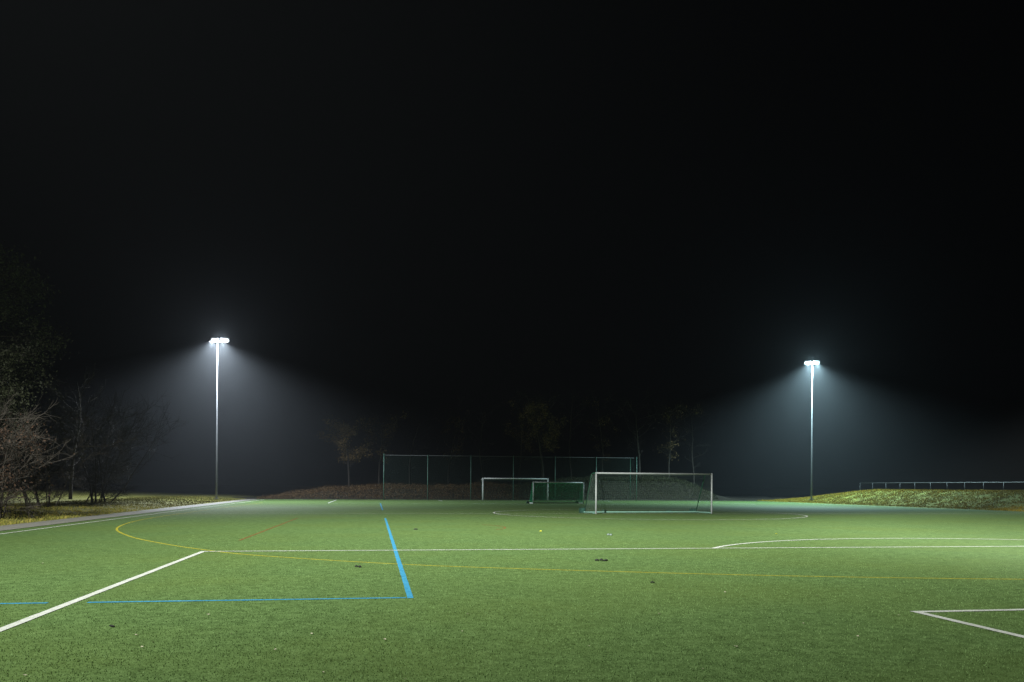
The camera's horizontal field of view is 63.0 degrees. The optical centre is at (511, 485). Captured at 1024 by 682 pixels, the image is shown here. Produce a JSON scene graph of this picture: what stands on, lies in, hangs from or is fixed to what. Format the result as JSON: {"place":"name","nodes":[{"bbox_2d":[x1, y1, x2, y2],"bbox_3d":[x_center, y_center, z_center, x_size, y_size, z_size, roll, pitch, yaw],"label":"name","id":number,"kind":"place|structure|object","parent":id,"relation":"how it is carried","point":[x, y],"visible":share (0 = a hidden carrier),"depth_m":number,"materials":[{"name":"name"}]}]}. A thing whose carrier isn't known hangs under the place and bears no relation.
{"place":"outdoors","nodes":[
{"label":"outdoors","id":0,"kind":"place"},
{"bbox_2d":[0,499,256,530],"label":"path","id":1,"kind":"structure","parent":0,"point":[24,525],"depth_m":39.33,"materials":[{"name":"concrete"}]},
{"bbox_2d":[0,484,902,530],"bbox_3d":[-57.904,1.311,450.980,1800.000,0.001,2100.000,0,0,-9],"label":"ground","id":2,"kind":"structure","parent":0,"point":[256,490],"depth_m":302.89,"materials":[{"name":"green plant"}]},
{"bbox_2d":[0,489,264,525],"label":"verge","id":3,"kind":"structure","parent":2,"relation":"on","point":[85,495],"depth_m":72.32,"materials":[{"name":"green plant"}]},
{"bbox_2d":[0,241,73,499],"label":"evergreen tree","id":4,"kind":"object","parent":3,"relation":"on","point":[7,359],"visible":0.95,"depth_m":39.19,"materials":[{"name":"green plant"}]},
{"bbox_2d":[0,389,77,518],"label":"shrub","id":5,"kind":"object","parent":3,"relation":"on","point":[3,479],"visible":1,"depth_m":35.20,"materials":[{"name":"brown plant"}]},
{"bbox_2d":[0,385,137,507],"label":"shrub","id":6,"kind":"object","parent":3,"relation":"on","point":[45,485],"visible":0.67,"depth_m":46.16,"materials":[{"name":"brown plant"}]},
{"bbox_2d":[37,366,122,498],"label":"bare tree","id":7,"kind":"object","parent":3,"relation":"on","point":[70,486],"visible":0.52,"depth_m":65.89,"materials":[{"name":"brown plant"}]},
{"bbox_2d":[19,384,185,501],"bbox_3d":[-28.504,-2.737,57.838,11.483,8.687,11.335,0,0,35],"label":"shrub","id":8,"kind":"object","parent":3,"relation":"on","point":[101,481],"visible":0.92,"depth_m":58.12,"materials":[{"name":"brown plant"}]},
{"bbox_2d":[209,337,228,498],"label":"floodlight mast","id":9,"kind":"object","parent":3,"relation":"on","point":[217,341],"visible":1,"depth_m":79.84,"materials":[{"name":"metal"}]},
{"bbox_2d":[255,481,522,499],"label":"brown scrub","id":10,"kind":"object","parent":2,"relation":"on","point":[448,488],"visible":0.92,"depth_m":96.46,"materials":[{"name":"brown plant"}]},
{"bbox_2d":[0,499,1023,681],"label":"pitch","id":11,"kind":"object","parent":2,"relation":"on","point":[381,524],"visible":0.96,"depth_m":13.34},
{"bbox_2d":[383,455,636,500],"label":"ball stop fence","id":12,"kind":"object","parent":11,"relation":"on","point":[427,466],"visible":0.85,"depth_m":94.94,"materials":[{"name":"metal"}]},
{"bbox_2d":[0,533,1023,681],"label":"turf pile","id":13,"kind":"object","parent":11,"relation":"on","point":[457,620],"visible":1,"depth_m":9.64,"materials":[{"name":"green plastic"}]},
{"bbox_2d":[481,478,547,499],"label":"football goal","id":14,"kind":"object","parent":11,"relation":"on","point":[483,485],"visible":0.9,"depth_m":93.72,"materials":[{"name":"white metal"}]},
{"bbox_2d":[526,482,583,503],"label":"goal","id":15,"kind":"object","parent":11,"relation":"on","point":[581,491],"visible":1,"depth_m":77.72,"materials":[{"name":"green metal"}]},
{"bbox_2d":[579,472,712,513],"bbox_3d":[8.131,0.429,50.854,7.742,2.440,2.348,0,0,-15],"label":"football goal","id":16,"kind":"object","parent":11,"relation":"on","point":[583,510],"visible":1,"depth_m":50.75,"materials":[{"name":"grey metal"}]},
{"bbox_2d":[505,474,717,499],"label":"green scrub","id":17,"kind":"object","parent":2,"relation":"on","point":[623,479],"visible":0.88,"depth_m":100.73,"materials":[{"name":"green plant"}]},
{"bbox_2d":[232,480,786,500],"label":"embankment","id":18,"kind":"structure","parent":0,"point":[725,498],"depth_m":99.06,"materials":[{"name":"soil"}]},
{"bbox_2d":[317,412,375,486],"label":"oak tree","id":19,"kind":"object","parent":18,"relation":"on","point":[354,455],"visible":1,"depth_m":101.09,"materials":[{"name":"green plant"}]},
{"bbox_2d":[357,405,408,483],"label":"bare tree","id":20,"kind":"object","parent":18,"relation":"on","point":[381,449],"visible":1,"depth_m":103.30,"materials":[{"name":"brown plant"}]},
{"bbox_2d":[399,403,441,487],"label":"bare tree","id":21,"kind":"object","parent":18,"relation":"on","point":[413,443],"visible":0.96,"depth_m":105.86,"materials":[{"name":"brown plant"}]},
{"bbox_2d":[498,395,540,484],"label":"bare tree","id":22,"kind":"object","parent":18,"relation":"on","point":[521,451],"visible":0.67,"depth_m":108.66,"materials":[{"name":"brown plant"}]},
{"bbox_2d":[503,385,565,485],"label":"oak tree","id":23,"kind":"object","parent":18,"relation":"on","point":[545,414],"visible":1,"depth_m":99.34,"materials":[{"name":"brown plant"}]},
{"bbox_2d":[573,385,621,476],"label":"bare tree","id":24,"kind":"object","parent":18,"relation":"on","point":[598,408],"visible":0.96,"depth_m":107.97,"materials":[{"name":"brown plant"}]},
{"bbox_2d":[614,390,669,479],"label":"bare tree","id":25,"kind":"object","parent":18,"relation":"on","point":[639,454],"visible":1,"depth_m":103.60,"materials":[{"name":"brown plant"}]},
{"bbox_2d":[655,396,705,479],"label":"bare tree","id":26,"kind":"object","parent":18,"relation":"on","point":[670,446],"visible":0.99,"depth_m":105.52,"materials":[{"name":"brown plant"}]},
{"bbox_2d":[672,400,717,484],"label":"bare tree","id":27,"kind":"object","parent":18,"relation":"on","point":[693,467],"visible":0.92,"depth_m":108.43,"materials":[{"name":"brown plant"}]},
{"bbox_2d":[0,0,1023,489],"label":"sky","id":28,"kind":"structure","parent":0,"point":[427,205],"materials":[{"name":"black"}]},
{"bbox_2d":[757,489,1023,511],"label":"bank","id":29,"kind":"structure","parent":0,"point":[958,493],"depth_m":72.70,"materials":[{"name":"green plant"}]},
{"bbox_2d":[804,360,819,499],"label":"floodlight mast","id":30,"kind":"object","parent":29,"relation":"on","point":[814,362],"visible":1,"depth_m":91.92,"materials":[{"name":"metal"}]},
{"bbox_2d":[872,482,1023,489],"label":"railing","id":31,"kind":"object","parent":29,"relation":"on","point":[958,482],"visible":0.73,"depth_m":80.83,"materials":[{"name":"metal"}]}
]}

